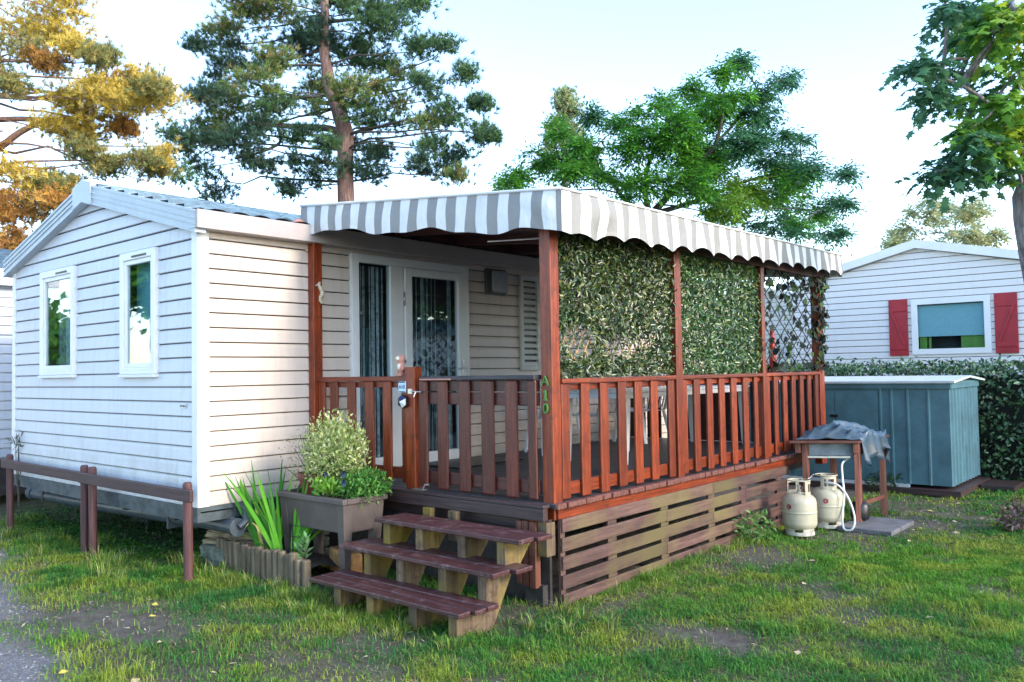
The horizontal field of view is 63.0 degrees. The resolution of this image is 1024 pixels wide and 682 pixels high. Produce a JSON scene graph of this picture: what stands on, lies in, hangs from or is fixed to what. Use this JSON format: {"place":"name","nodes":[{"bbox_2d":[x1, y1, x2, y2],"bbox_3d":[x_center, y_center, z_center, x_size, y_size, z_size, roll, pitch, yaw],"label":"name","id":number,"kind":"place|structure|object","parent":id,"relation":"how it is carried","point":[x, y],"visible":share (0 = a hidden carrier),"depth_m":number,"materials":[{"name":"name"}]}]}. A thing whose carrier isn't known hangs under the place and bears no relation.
{"place":"outdoors","nodes":[
{"label":"outdoors","id":0,"kind":"place"},
{"bbox_2d":[0,552,90,681],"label":"gravel","id":1,"kind":"structure","parent":0,"point":[33,665],"depth_m":5.11,"materials":[{"name":"grey stone"}]},
{"bbox_2d":[396,355,404,375],"bbox_3d":[-0.934,0.204,7.019,0.080,0.181,0.080,-3,-3,41],"label":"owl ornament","id":2,"kind":"object","parent":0,"point":[400,359],"visible":0.98,"depth_m":7.00,"materials":[{"name":"pink ceramic"}]},
{"bbox_2d":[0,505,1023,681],"bbox_3d":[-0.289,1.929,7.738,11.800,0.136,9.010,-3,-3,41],"label":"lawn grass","id":3,"kind":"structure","parent":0,"point":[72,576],"depth_m":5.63,"materials":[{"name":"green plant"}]},
{"bbox_2d":[0,478,1023,681],"bbox_3d":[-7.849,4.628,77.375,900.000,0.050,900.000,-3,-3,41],"label":"ground","id":4,"kind":"structure","parent":0,"point":[722,636],"depth_m":5.58,"materials":[{"name":"soil"}]},
{"bbox_2d":[2,431,23,507],"bbox_3d":[-5.596,1.434,9.458,0.297,0.906,0.307,-3,-3,41],"label":"pine seedling","id":5,"kind":"object","parent":4,"relation":"on","point":[18,481],"visible":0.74,"depth_m":9.46,"materials":[{"name":"grey plant"}]},
{"bbox_2d":[0,249,26,495],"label":"grey mobile home","id":6,"kind":"object","parent":4,"relation":"on","point":[5,360],"visible":0.01,"depth_m":11.14,"materials":[{"name":"white plastic"}]},
{"bbox_2d":[0,454,193,582],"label":"fence","id":7,"kind":"object","parent":4,"relation":"on","point":[88,479],"visible":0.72,"depth_m":7.85,"materials":[{"name":"brown wood"}]},
{"bbox_2d":[0,0,199,249],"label":"golden pine","id":8,"kind":"object","parent":4,"relation":"on","point":[138,91],"visible":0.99,"depth_m":16.50,"materials":[{"name":"orange plant"}]},
{"bbox_2d":[0,504,312,569],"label":"clover weeds","id":9,"kind":"object","parent":4,"relation":"on","point":[77,519],"visible":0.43,"depth_m":8.90,"materials":[{"name":"green plant"}]},
{"bbox_2d":[199,543,223,567],"bbox_3d":[-2.543,1.917,7.481,0.498,0.242,0.412,-3,-3,41],"label":"boulder","id":10,"kind":"object","parent":4,"relation":"on","point":[214,553],"visible":0.27,"depth_m":7.32,"materials":[{"name":"grey stone"}]},
{"bbox_2d":[202,538,254,545],"bbox_3d":[-2.498,1.818,7.568,0.624,0.093,0.433,-3,-3,41],"label":"flat stone","id":11,"kind":"object","parent":10,"relation":"on","point":[213,540],"visible":0.19,"depth_m":7.44,"materials":[{"name":"beige stone"}]},
{"bbox_2d":[205,523,253,540],"bbox_3d":[-2.475,1.741,7.637,0.644,0.094,0.434,-2,-2,22],"label":"flat stone","id":12,"kind":"object","parent":11,"relation":"on","point":[212,534],"visible":0.27,"depth_m":7.44,"materials":[{"name":"beige stone"}]},
{"bbox_2d":[216,537,362,589],"bbox_3d":[-1.919,1.845,7.123,1.328,0.299,0.651,-3,-3,41],"label":"log border","id":13,"kind":"object","parent":4,"relation":"on","point":[261,562],"visible":0.62,"depth_m":6.80,"materials":[{"name":"wood"}]},
{"bbox_2d":[225,460,300,548],"bbox_3d":[-2.114,1.398,7.064,0.696,0.810,0.708,-3,-3,41],"label":"iris plant","id":14,"kind":"object","parent":13,"relation":"on","point":[254,530],"visible":0.5,"depth_m":7.10,"materials":[{"name":"green leaf"}]},
{"bbox_2d":[262,535,270,548],"bbox_3d":[-2.144,1.753,7.403,0.212,0.336,0.081,-3,-3,41],"label":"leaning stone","id":15,"kind":"object","parent":13,"relation":"on","point":[265,543],"visible":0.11,"depth_m":7.38,"materials":[{"name":"grey stone"}]},
{"bbox_2d":[221,466,338,552],"bbox_3d":[-1.890,1.372,6.924,1.037,0.844,0.167,-1,-2,5],"label":"iris plant","id":16,"kind":"object","parent":13,"relation":"in","point":[269,525],"visible":0.52,"depth_m":6.91,"materials":[{"name":"green leaf"}]},
{"bbox_2d":[269,513,300,551],"bbox_3d":[-1.874,1.647,6.885,0.387,0.470,0.015,-2,-3,34],"label":"wire support","id":17,"kind":"object","parent":13,"relation":"on","point":[292,536],"visible":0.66,"depth_m":6.82,"materials":[{"name":"black metal"}]},
{"bbox_2d":[294,531,312,559],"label":"sage seedling","id":18,"kind":"object","parent":13,"relation":"on","point":[304,554],"visible":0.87,"depth_m":6.67,"materials":[{"name":"green plant"}]},
{"bbox_2d":[323,531,328,555],"bbox_3d":[-1.703,1.709,7.554,0.080,0.490,0.080,-3,-3,41],"label":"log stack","id":19,"kind":"object","parent":4,"relation":"on","point":[326,543],"visible":0.23,"depth_m":7.53,"materials":[{"name":"grey wood"}]},
{"bbox_2d":[151,0,505,204],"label":"scots pine","id":20,"kind":"object","parent":4,"relation":"on","point":[218,132],"visible":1,"depth_m":22.51,"materials":[{"name":"green plant"}]},
{"bbox_2d":[277,487,387,569],"bbox_3d":[-1.497,1.590,6.917,0.906,0.675,0.456,-3,-3,41],"label":"planter","id":21,"kind":"object","parent":4,"relation":"on","point":[344,518],"visible":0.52,"depth_m":6.71,"materials":[{"name":"grey plastic"}]},
{"bbox_2d":[278,427,317,485],"bbox_3d":[-1.808,1.018,7.253,0.487,0.556,0.384,-3,-3,41],"label":"wispy shrub","id":22,"kind":"object","parent":21,"relation":"on","point":[295,465],"visible":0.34,"depth_m":7.21,"materials":[{"name":"grey plant"}]},
{"bbox_2d":[298,471,323,493],"bbox_3d":[-1.671,1.199,7.036,0.260,0.190,0.260,-3,-3,41],"label":"brown pot","id":23,"kind":"object","parent":21,"relation":"in","point":[301,476],"visible":0.41,"depth_m":6.94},
{"bbox_2d":[311,475,340,496],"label":"lime seedlings","id":24,"kind":"object","parent":21,"relation":"on","point":[326,486],"visible":0.93,"depth_m":6.68,"materials":[{"name":"green plant"}]},
{"bbox_2d":[299,407,373,493],"bbox_3d":[-1.462,0.919,6.921,0.673,0.751,0.568,-3,-3,41],"label":"variegated shrub","id":25,"kind":"object","parent":21,"relation":"in","point":[340,449],"visible":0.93,"depth_m":6.82,"materials":[{"name":"green plant"}]},
{"bbox_2d":[323,465,393,506],"bbox_3d":[-1.212,1.177,6.748,0.573,0.346,0.514,-3,-3,41],"label":"pansy plant","id":26,"kind":"object","parent":21,"relation":"in","point":[362,484],"visible":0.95,"depth_m":6.67,"materials":[{"name":"green plant"}]},
{"bbox_2d":[329,545,361,572],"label":"timber block","id":27,"kind":"structure","parent":4,"relation":"on","point":[356,561],"depth_m":6.81,"materials":[{"name":"orange wood"}]},
{"bbox_2d":[2,180,714,536],"bbox_3d":[-1.246,0.311,11.761,4.571,3.675,9.256,-3,-3,41],"label":"mobile home","id":28,"kind":"object","parent":4,"relation":"on","point":[160,338],"visible":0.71,"depth_m":8.06,"materials":[{"name":"white plastic"}]},
{"bbox_2d":[38,265,77,377],"bbox_3d":[-4.770,-0.184,8.880,0.890,1.150,0.184,-3,-3,41],"label":"window","id":29,"kind":"structure","parent":28,"relation":"in","point":[68,273],"depth_m":9.00,"materials":[{"name":"white plastic"}]},
{"bbox_2d":[117,247,159,377],"bbox_3d":[-3.376,-0.245,7.689,0.700,1.160,0.196,-3,-3,41],"label":"window","id":30,"kind":"structure","parent":28,"relation":"in","point":[146,260],"depth_m":7.79,"materials":[{"name":"white plastic"}]},
{"bbox_2d":[403,267,467,461],"bbox_3d":[-0.811,0.280,8.965,0.136,2.080,0.897,-3,-3,41],"label":"door","id":31,"kind":"structure","parent":28,"relation":"in","point":[408,273],"depth_m":9.09,"materials":[{"name":"white plastic"}]},
{"bbox_2d":[309,507,551,640],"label":"wooden steps","id":32,"kind":"structure","parent":4,"relation":"on","point":[375,587],"depth_m":5.77,"materials":[{"name":"brown wood"}]},
{"bbox_2d":[325,508,555,607],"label":"support timbers","id":33,"kind":"object","parent":4,"relation":"on","point":[535,584],"visible":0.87,"depth_m":6.03,"materials":[{"name":"brown wood"}]},
{"bbox_2d":[308,229,826,528],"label":"timber deck","id":34,"kind":"structure","parent":33,"relation":"on","point":[554,483],"depth_m":6.87,"materials":[{"name":"red wood"}]},
{"bbox_2d":[315,281,324,303],"bbox_3d":[-1.790,-0.451,7.786,0.043,0.212,0.099,-3,-3,41],"label":"seahorse ornament","id":35,"kind":"object","parent":34,"relation":"attached to","point":[321,290],"visible":1,"depth_m":7.78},
{"bbox_2d":[398,381,405,391],"bbox_3d":[-0.915,0.381,6.962,0.090,0.095,0.012,-3,-3,41],"label":"number tile","id":36,"kind":"object","parent":34,"relation":"attached to","point":[401,386],"visible":1,"depth_m":6.96,"materials":[{"name":"white tile"}]},
{"bbox_2d":[398,395,408,408],"bbox_3d":[-0.911,0.502,6.922,0.100,0.114,0.064,-3,-3,41],"label":"solar lamp","id":37,"kind":"object","parent":34,"relation":"attached to","point":[403,401],"visible":1,"depth_m":6.90,"materials":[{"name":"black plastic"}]},
{"bbox_2d":[429,455,522,468],"bbox_3d":[-0.443,1.269,8.775,0.630,0.014,1.000,-3,-3,41],"label":"door mat","id":38,"kind":"object","parent":34,"relation":"on","point":[475,462],"depth_m":8.70,"materials":[{"name":"black plastic"}]},
{"bbox_2d":[541,376,549,385],"bbox_3d":[0.240,0.287,6.047,0.070,0.072,0.012,-3,-3,41],"label":"sign letter","id":39,"kind":"object","parent":34,"relation":"attached to","point":[545,380],"visible":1,"depth_m":6.04,"materials":[{"name":"green paint"}]},
{"bbox_2d":[543,390,547,400],"bbox_3d":[0.241,0.393,6.045,0.040,0.076,0.013,-3,-3,41],"label":"sign digit","id":40,"kind":"object","parent":34,"relation":"attached to","point":[545,395],"visible":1,"depth_m":6.04,"materials":[{"name":"green paint"}]},
{"bbox_2d":[543,403,548,412],"bbox_3d":[0.243,0.487,6.040,0.046,0.074,0.012,-3,-3,41],"label":"sign digit","id":41,"kind":"object","parent":34,"relation":"attached to","point":[547,407],"visible":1,"depth_m":6.03,"materials":[{"name":"green paint"}]},
{"bbox_2d":[524,375,579,455],"bbox_3d":[0.502,0.847,9.655,0.572,0.901,0.626,0,-2,-19],"label":"garden chair","id":42,"kind":"object","parent":34,"relation":"on","point":[577,418],"visible":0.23,"depth_m":9.54,"materials":[{"name":"white plastic"}]},
{"bbox_2d":[292,186,842,277],"bbox_3d":[0.969,-0.969,8.895,3.117,0.646,5.713,-3,-3,41],"label":"striped awning","id":43,"kind":"object","parent":34,"relation":"attached to","point":[513,222],"visible":0.94,"depth_m":6.96,"materials":[{"name":"fabric"}]},
{"bbox_2d":[573,374,623,427],"bbox_3d":[1.004,0.856,10.121,0.626,0.901,0.572,-2,-2,33],"label":"garden chair","id":44,"kind":"object","parent":34,"relation":"on","point":[594,414],"visible":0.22,"depth_m":10.07,"materials":[{"name":"white plastic"}]},
{"bbox_2d":[558,231,678,377],"bbox_3d":[0.874,-0.285,6.770,0.243,1.250,1.758,-3,-3,41],"label":"leaf screen","id":45,"kind":"object","parent":34,"relation":"attached to","point":[573,314],"visible":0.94,"depth_m":6.70,"materials":[{"name":"green plant"}]},
{"bbox_2d":[612,374,666,443],"bbox_3d":[1.729,0.876,10.994,0.572,0.901,0.626,1,-3,-39],"label":"garden chair","id":46,"kind":"object","parent":34,"relation":"on","point":[614,437],"visible":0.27,"depth_m":10.93,"materials":[{"name":"white plastic"}]},
{"bbox_2d":[569,385,749,464],"bbox_3d":[1.724,0.905,9.603,0.860,0.735,2.830,-3,-3,41],"label":"garden table","id":47,"kind":"object","parent":34,"relation":"on","point":[612,393],"visible":0.27,"depth_m":8.85,"materials":[{"name":"white plastic"}]},
{"bbox_2d":[558,465,788,606],"bbox_3d":[1.669,1.625,7.510,0.043,0.638,4.050,-3,-3,41],"label":"slatted skirt","id":48,"kind":"object","parent":34,"relation":"attached to","point":[611,530],"visible":0.81,"depth_m":6.94,"materials":[{"name":"brown wood"}]},
{"bbox_2d":[626,371,813,442],"bbox_3d":[2.646,0.850,10.916,2.710,0.890,0.060,-3,-3,41],"label":"end balustrade","id":49,"kind":"object","parent":34,"relation":"on","point":[715,415],"visible":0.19,"depth_m":10.67,"materials":[{"name":"red wood"}]},
{"bbox_2d":[680,250,764,374],"bbox_3d":[2.018,-0.257,8.113,0.235,1.246,1.790,-3,-3,41],"label":"leaf screen","id":50,"kind":"object","parent":34,"relation":"attached to","point":[730,296],"visible":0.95,"depth_m":8.05,"materials":[{"name":"green plant"}]},
{"bbox_2d":[769,330,776,480],"bbox_3d":[3.412,0.891,10.876,0.100,2.200,0.100,-3,-3,41],"label":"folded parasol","id":51,"kind":"object","parent":34,"relation":"on","point":[771,347],"visible":0.17,"depth_m":10.87,"materials":[{"name":"red fabric"}]},
{"bbox_2d":[764,269,829,372],"bbox_3d":[3.215,-0.224,9.431,0.242,1.199,1.781,-3,-3,41],"label":"ivy trellis","id":52,"kind":"object","parent":34,"relation":"attached to","point":[821,289],"visible":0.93,"depth_m":9.46,"materials":[{"name":"ivy leaf"},{"name":"wood"}]},
{"bbox_2d":[0,493,1018,681],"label":"dry litter","id":53,"kind":"object","parent":4,"relation":"on","point":[700,630],"visible":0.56,"depth_m":5.64,"materials":[{"name":"brown plant"}]},
{"bbox_2d":[528,84,606,187],"bbox_3d":[2.147,-3.350,30.782,3.128,12.570,2.136,-1,-2,-6],"label":"slender conifer","id":54,"kind":"object","parent":4,"relation":"on","point":[565,102],"visible":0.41,"depth_m":30.75,"materials":[{"name":"green plant"}]},
{"bbox_2d":[487,47,872,255],"bbox_3d":[4.235,-2.350,19.961,9.916,9.712,4.643,-1,-2,-9],"label":"ash tree","id":55,"kind":"object","parent":4,"relation":"on","point":[705,165],"visible":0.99,"depth_m":19.41,"materials":[{"name":"green plant"}]},
{"bbox_2d":[708,287,793,370],"bbox_3d":[8.998,0.475,24.606,4.880,3.650,8.120,-3,-3,41],"label":"distant mobile home","id":56,"kind":"object","parent":4,"relation":"on","point":[775,321],"visible":0.02,"depth_m":21.30,"materials":[{"name":"white plastic"}]},
{"bbox_2d":[732,508,776,544],"bbox_3d":[2.320,1.771,8.048,0.417,0.362,0.486,-3,-3,41],"label":"corner weed","id":57,"kind":"object","parent":4,"relation":"on","point":[756,530],"visible":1,"depth_m":8.00,"materials":[{"name":"green plant"}]},
{"bbox_2d":[782,478,817,536],"bbox_3d":[2.862,1.649,8.323,0.337,0.538,0.337,-3,-3,41],"label":"gas bottle","id":58,"kind":"object","parent":4,"relation":"on","point":[799,510],"visible":1,"depth_m":8.20,"materials":[{"name":"beige metal"}]},
{"bbox_2d":[811,473,843,528],"bbox_3d":[3.274,1.656,8.694,0.337,0.538,0.337,-3,-3,41],"label":"gas bottle","id":59,"kind":"object","parent":4,"relation":"on","point":[829,498],"visible":0.87,"depth_m":8.56,"materials":[{"name":"beige metal"}]},
{"bbox_2d":[824,458,855,531],"bbox_3d":[3.497,1.584,8.642,0.435,0.691,0.326,1,-3,-35],"label":"gas hose","id":60,"kind":"object","parent":59,"relation":"attached to","point":[843,503],"visible":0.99,"depth_m":8.53,"materials":[{"name":"white rubber"}]},
{"bbox_2d":[748,375,990,497],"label":"metal shed","id":61,"kind":"structure","parent":4,"relation":"on","point":[930,424],"depth_m":11.02,"materials":[{"name":"blue metal"}]},
{"bbox_2d":[793,391,834,475],"bbox_3d":[4.232,1.294,11.730,0.600,1.190,0.014,-3,-3,41],"label":"door","id":62,"kind":"structure","parent":61,"relation":"in","point":[829,395],"depth_m":11.61,"materials":[{"name":"teal metal"}]},
{"bbox_2d":[834,391,879,479],"bbox_3d":[4.682,1.273,11.342,0.570,1.190,0.014,-3,-3,41],"label":"door","id":63,"kind":"structure","parent":61,"relation":"in","point":[860,407],"depth_m":11.33,"materials":[{"name":"blue metal"}]},
{"bbox_2d":[723,353,1023,480],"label":"laurel hedge","id":64,"kind":"object","parent":4,"relation":"on","point":[1001,417],"visible":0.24,"depth_m":12.02,"materials":[{"name":"green plant"}]},
{"bbox_2d":[837,516,913,536],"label":"concrete slab","id":65,"kind":"structure","parent":4,"relation":"on","point":[890,527],"depth_m":8.51,"materials":[{"name":"grey concrete"}]},
{"bbox_2d":[789,435,889,521],"bbox_3d":[3.610,1.502,9.129,0.626,0.885,1.316,-3,-3,41],"label":"barbecue table","id":66,"kind":"object","parent":65,"relation":"on","point":[833,450],"visible":0.59,"depth_m":8.88,"materials":[{"name":"red wood"}]},
{"bbox_2d":[794,420,891,465],"bbox_3d":[3.652,1.120,9.144,0.677,0.533,1.176,-3,-3,41],"label":"crumpled tarpaulin","id":67,"kind":"object","parent":66,"relation":"on","point":[875,443],"visible":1,"depth_m":8.94,"materials":[{"name":"grey plastic"}]},
{"bbox_2d":[850,501,869,519],"bbox_3d":[3.683,1.788,8.840,0.190,0.190,0.190,-3,-3,41],"label":"black container","id":68,"kind":"object","parent":65,"relation":"on","point":[865,510],"visible":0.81,"depth_m":8.76,"materials":[{"name":"plastic"}]},
{"bbox_2d":[864,471,905,491],"bbox_3d":[4.897,1.843,10.991,0.478,0.306,0.472,0,-2,-24],"label":"plant","id":69,"kind":"object","parent":4,"relation":"on","point":[889,479],"visible":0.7,"depth_m":10.98,"materials":[{"name":"green plant"}]},
{"bbox_2d":[766,478,1023,565],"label":"lawn grass","id":70,"kind":"structure","parent":4,"relation":"on","point":[989,507],"depth_m":9.82,"materials":[{"name":"green plant"}]},
{"bbox_2d":[785,239,1023,375],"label":"white mobile home","id":71,"kind":"object","parent":4,"relation":"on","point":[921,300],"visible":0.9,"depth_m":14.94,"materials":[{"name":"plastic"}]},
{"bbox_2d":[911,295,991,354],"bbox_3d":[7.694,-0.267,14.645,1.260,0.990,0.140,-3,-3,41],"label":"window","id":72,"kind":"structure","parent":71,"relation":"in","point":[972,321],"depth_m":14.61,"materials":[{"name":"white plastic"}]},
{"bbox_2d":[876,192,1014,250],"bbox_3d":[16.644,-1.550,32.431,4.985,8.629,5.874,-3,-3,41],"label":"pale tree","id":73,"kind":"object","parent":4,"relation":"on","point":[969,213],"visible":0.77,"depth_m":31.61,"materials":[{"name":"green plant"}]},
{"bbox_2d":[878,0,1023,281],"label":"maple tree","id":74,"kind":"object","parent":4,"relation":"on","point":[986,141],"visible":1,"depth_m":7.99,"materials":[{"name":"green plant"}]},
{"bbox_2d":[980,479,1023,491],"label":"timber pallet","id":75,"kind":"object","parent":4,"relation":"on","point":[999,484],"visible":0.99,"depth_m":11.05,"materials":[{"name":"brown wood"}]},
{"bbox_2d":[995,495,1023,532],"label":"withered shrub","id":76,"kind":"object","parent":4,"relation":"on","point":[1014,524],"visible":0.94,"depth_m":8.32,"materials":[{"name":"brown plant"}]},
{"bbox_2d":[0,0,1023,299],"label":"sky","id":77,"kind":"structure","parent":0,"point":[614,52],"materials":[{"name":"white"}]}
]}

